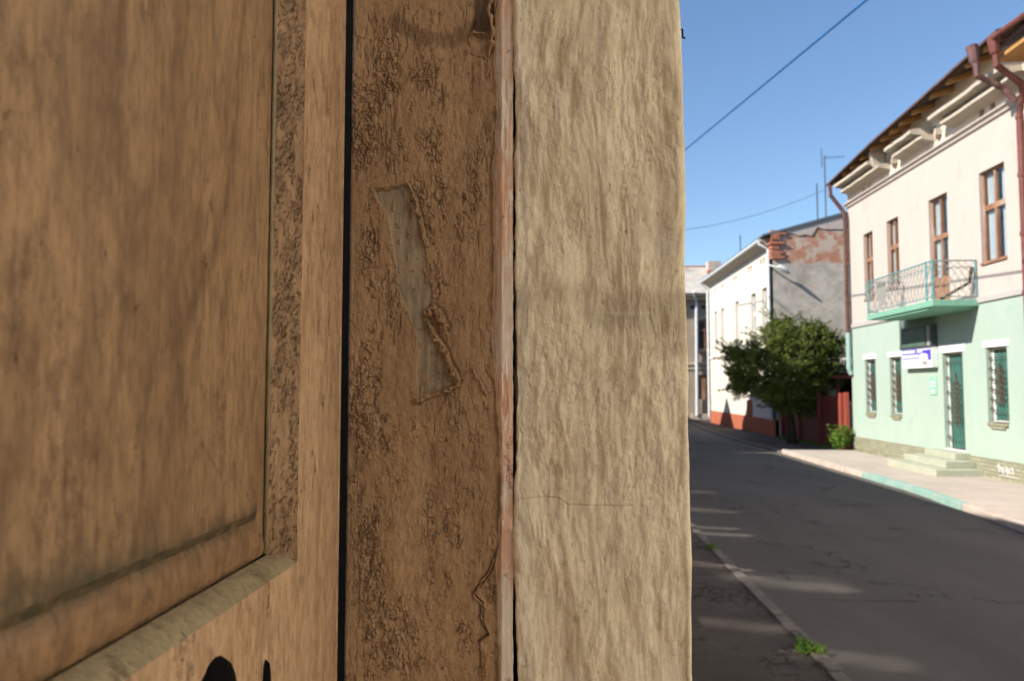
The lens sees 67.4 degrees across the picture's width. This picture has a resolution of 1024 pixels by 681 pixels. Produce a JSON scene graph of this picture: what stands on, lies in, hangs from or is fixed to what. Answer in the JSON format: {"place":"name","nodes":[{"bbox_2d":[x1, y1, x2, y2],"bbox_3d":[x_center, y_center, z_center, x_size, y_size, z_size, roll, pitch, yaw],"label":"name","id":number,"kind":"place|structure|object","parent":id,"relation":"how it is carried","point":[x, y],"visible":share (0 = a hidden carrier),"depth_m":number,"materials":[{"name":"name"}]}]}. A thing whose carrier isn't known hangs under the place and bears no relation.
{"place":"outdoors","nodes":[
{"label":"outdoors","id":0,"kind":"place"},
{"bbox_2d":[685,190,823,229],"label":"overhead cable","id":1,"kind":"object","parent":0,"point":[753,215],"visible":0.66,"depth_m":40.15,"materials":[{"name":"metal"}]},
{"bbox_2d":[691,530,833,680],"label":"pavement","id":2,"kind":"structure","parent":0,"point":[740,632],"depth_m":5.37,"materials":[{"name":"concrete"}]},
{"bbox_2d":[0,0,691,680],"bbox_3d":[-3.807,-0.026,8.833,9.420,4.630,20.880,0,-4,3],"label":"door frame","id":3,"kind":"structure","parent":2,"relation":"on","point":[342,340],"depth_m":0.73,"materials":[{"name":"brown wood"}]},
{"bbox_2d":[0,0,352,680],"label":"door","id":4,"kind":"structure","parent":3,"relation":"in","point":[175,175],"depth_m":0.45,"materials":[{"name":"brown wood"}]},
{"bbox_2d":[688,419,851,449],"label":"pavement","id":5,"kind":"structure","parent":0,"point":[762,439],"depth_m":25.94,"materials":[{"name":"concrete"}]},
{"bbox_2d":[713,304,847,443],"bbox_3d":[8.411,0.999,23.439,4.733,4.322,1.946,0,-4,-5],"label":"street tree","id":6,"kind":"object","parent":5,"relation":"on","point":[788,383],"visible":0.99,"depth_m":23.19,"materials":[{"name":"green plant"}]},
{"bbox_2d":[781,392,851,449],"bbox_3d":[9.257,2.379,23.747,0.160,1.590,6.050,0,-4,3],"label":"board fence","id":7,"kind":"object","parent":5,"relation":"on","point":[831,410],"visible":0.58,"depth_m":22.71,"materials":[{"name":"red wood"}]},
{"bbox_2d":[826,423,853,449],"bbox_3d":[8.828,2.584,20.674,0.715,0.750,0.720,2,-4,-34],"label":"weed bush","id":8,"kind":"object","parent":5,"relation":"on","point":[839,439],"visible":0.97,"depth_m":20.53,"materials":[{"name":"green plant"}]},
{"bbox_2d":[699,211,850,436],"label":"white house","id":9,"kind":"structure","parent":0,"point":[745,284],"depth_m":27.42,"materials":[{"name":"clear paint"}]},
{"bbox_2d":[738,302,738,338],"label":"window","id":10,"kind":"structure","parent":9,"relation":"in","point":[738,302],"depth_m":32.62,"materials":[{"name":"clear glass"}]},
{"bbox_2d":[754,294,756,343],"bbox_3d":[9.638,-0.827,29.717,0.378,2.180,0.900,0,-4,3],"label":"window","id":11,"kind":"structure","parent":9,"relation":"in","point":[754,294],"depth_m":30.01,"materials":[{"name":"white glass"}]},
{"bbox_2d":[765,288,766,323],"bbox_3d":[9.551,-0.933,28.148,0.378,2.200,0.850,0,-4,3],"label":"window","id":12,"kind":"structure","parent":9,"relation":"in","point":[766,288],"depth_m":28.45,"materials":[{"name":"white glass"}]},
{"bbox_2d":[768,264,789,273],"bbox_3d":[9.330,-2.497,26.901,0.770,0.383,0.334,-2,-4,35],"label":"street lamp","id":13,"kind":"object","parent":9,"relation":"attached to","point":[783,269],"visible":1,"depth_m":26.72,"materials":[{"name":"white metal"}]},
{"bbox_2d":[816,183,817,218],"bbox_3d":[13.013,-5.488,32.721,0.053,2.450,0.051,0,-4,3],"label":"roof antenna","id":14,"kind":"object","parent":9,"relation":"on","point":[817,199],"visible":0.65,"depth_m":32.75,"materials":[{"name":"metal"}]},
{"bbox_2d":[821,149,844,216],"bbox_3d":[13.717,-6.239,32.728,0.991,3.950,0.051,0,-4,3],"label":"roof antenna","id":15,"kind":"object","parent":9,"relation":"on","point":[842,156],"visible":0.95,"depth_m":32.79,"materials":[{"name":"metal"}]},
{"bbox_2d":[685,0,866,149],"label":"overhead cable","id":16,"kind":"object","parent":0,"point":[815,41],"visible":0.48,"depth_m":12.65,"materials":[{"name":"black metal"}]},
{"bbox_2d":[821,358,852,431],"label":"shed","id":17,"kind":"structure","parent":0,"point":[847,387],"depth_m":25.52,"materials":[{"name":"wood"}]},
{"bbox_2d":[679,0,1023,265],"label":"sky","id":18,"kind":"structure","parent":0,"point":[843,91],"materials":[{"name":"blue"}]},
{"bbox_2d":[688,423,1023,680],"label":"road","id":19,"kind":"structure","parent":0,"point":[862,579],"depth_m":7.72,"materials":[{"name":"grey asphalt"}]},
{"bbox_2d":[684,261,720,418],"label":"corner house","id":20,"kind":"structure","parent":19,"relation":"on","point":[696,305],"depth_m":42.51,"materials":[{"name":"white paint"}]},
{"bbox_2d":[698,315,709,351],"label":"window","id":21,"kind":"structure","parent":20,"relation":"in","point":[702,325],"depth_m":42.74,"materials":[{"name":"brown wood"}]},
{"bbox_2d":[699,375,710,398],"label":"boarded window","id":22,"kind":"structure","parent":20,"relation":"in","point":[703,379],"depth_m":42.48,"materials":[{"name":"brown wood"}]},
{"bbox_2d":[791,450,1023,521],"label":"pavement","id":23,"kind":"structure","parent":0,"point":[1003,497],"depth_m":13.39,"materials":[{"name":"beige concrete"}]},
{"label":"ground","id":24,"kind":"structure","parent":0,"visible":0},
{"bbox_2d":[688,421,781,452],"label":"kerb","id":25,"kind":"structure","parent":24,"relation":"on","point":[751,443],"depth_m":25.23,"materials":[{"name":"grey concrete"}]},
{"bbox_2d":[690,521,850,680],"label":"kerb","id":26,"kind":"structure","parent":24,"relation":"on","point":[828,663],"depth_m":5.97,"materials":[{"name":"grey concrete"}]},
{"bbox_2d":[706,540,717,548],"bbox_3d":[2.159,2.209,8.269,0.126,0.107,0.155,0,-4,3],"label":"weed tuft","id":27,"kind":"object","parent":26,"relation":"on","point":[712,545],"visible":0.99,"depth_m":8.26,"materials":[{"name":"green plant"}]},
{"bbox_2d":[794,634,827,654],"bbox_3d":[1.948,2.008,5.040,0.215,0.122,0.218,0,-4,3],"label":"weed tuft","id":28,"kind":"object","parent":26,"relation":"on","point":[805,646],"visible":1,"depth_m":5.02,"materials":[{"name":"green plant"}]},
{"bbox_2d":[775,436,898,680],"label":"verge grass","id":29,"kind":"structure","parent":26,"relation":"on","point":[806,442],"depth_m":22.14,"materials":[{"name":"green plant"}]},
{"bbox_2d":[782,449,1023,532],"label":"kerb","id":30,"kind":"structure","parent":24,"relation":"on","point":[993,516],"depth_m":12.22,"materials":[{"name":"concrete"}]},
{"bbox_2d":[825,20,1023,484],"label":"town house","id":31,"kind":"structure","parent":24,"relation":"on","point":[927,183],"depth_m":15.58,"materials":[{"name":"paint"}]},
{"bbox_2d":[863,354,876,417],"bbox_3d":[9.153,1.146,19.469,0.185,1.590,0.820,0,-4,3],"label":"window","id":32,"kind":"structure","parent":31,"relation":"in","point":[871,375],"depth_m":19.52,"materials":[{"name":"white paint"}]},
{"bbox_2d":[866,232,873,297],"bbox_3d":[9.343,-1.909,19.575,0.378,1.900,0.780,0,-4,3],"label":"window","id":33,"kind":"structure","parent":31,"relation":"in","point":[869,240],"depth_m":19.80,"materials":[{"name":"brown wood"}]},
{"bbox_2d":[889,218,899,285],"bbox_3d":[9.264,-2.065,18.159,0.378,1.840,0.830,0,-4,3],"label":"window","id":34,"kind":"structure","parent":31,"relation":"in","point":[894,241],"depth_m":18.36,"materials":[{"name":"brown wood"}]},
{"bbox_2d":[887,351,902,419],"bbox_3d":[9.074,1.058,18.034,0.185,1.590,0.780,0,-4,3],"label":"window","id":35,"kind":"structure","parent":31,"relation":"in","point":[897,380],"depth_m":18.10,"materials":[{"name":"white paint"}]},
{"bbox_2d":[901,324,937,368],"bbox_3d":[8.860,0.147,16.741,0.152,0.910,1.370,0,-4,3],"label":"sign box","id":36,"kind":"object","parent":31,"relation":"attached to","point":[919,348],"visible":1,"depth_m":16.53,"materials":[{"name":"white plastic"}]},
{"bbox_2d":[929,376,937,394],"bbox_3d":[8.905,0.953,16.243,0.019,0.380,0.320,0,-4,3],"label":"notice plate","id":37,"kind":"object","parent":31,"relation":"attached to","point":[932,385],"visible":1,"depth_m":16.22,"materials":[{"name":"plastic"}]},
{"bbox_2d":[931,122,935,133],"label":"attic window","id":38,"kind":"structure","parent":31,"relation":"in","point":[933,124],"depth_m":16.41,"materials":[{"name":"grey glass"}]},
{"bbox_2d":[931,193,950,299],"bbox_3d":[9.144,-1.848,15.985,0.378,2.540,0.990,0,-4,3],"label":"balcony door","id":39,"kind":"structure","parent":31,"relation":"in","point":[939,234],"depth_m":16.19,"materials":[{"name":"brown wood"}]},
{"bbox_2d":[938,342,965,451],"bbox_3d":[8.930,1.145,15.437,0.145,2.160,1.000,0,-4,3],"label":"street door","id":40,"kind":"structure","parent":31,"relation":"in","point":[954,377],"depth_m":15.49,"materials":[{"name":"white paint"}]},
{"bbox_2d":[965,12,1023,306],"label":"drainpipe","id":41,"kind":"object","parent":31,"relation":"attached to","point":[1014,52],"depth_m":12.86,"materials":[{"name":"metal"}]},
{"bbox_2d":[982,163,1007,261],"bbox_3d":[9.034,-2.318,14.028,0.378,1.920,1.020,0,-4,3],"label":"window","id":42,"kind":"structure","parent":31,"relation":"in","point":[994,186],"depth_m":14.28,"materials":[{"name":"brown wood"}]},
{"bbox_2d":[982,339,1009,429],"bbox_3d":[8.843,0.795,13.898,0.185,1.610,0.840,0,-4,3],"label":"window","id":43,"kind":"structure","parent":31,"relation":"in","point":[999,371],"depth_m":13.94,"materials":[{"name":"white paint"}]}
]}

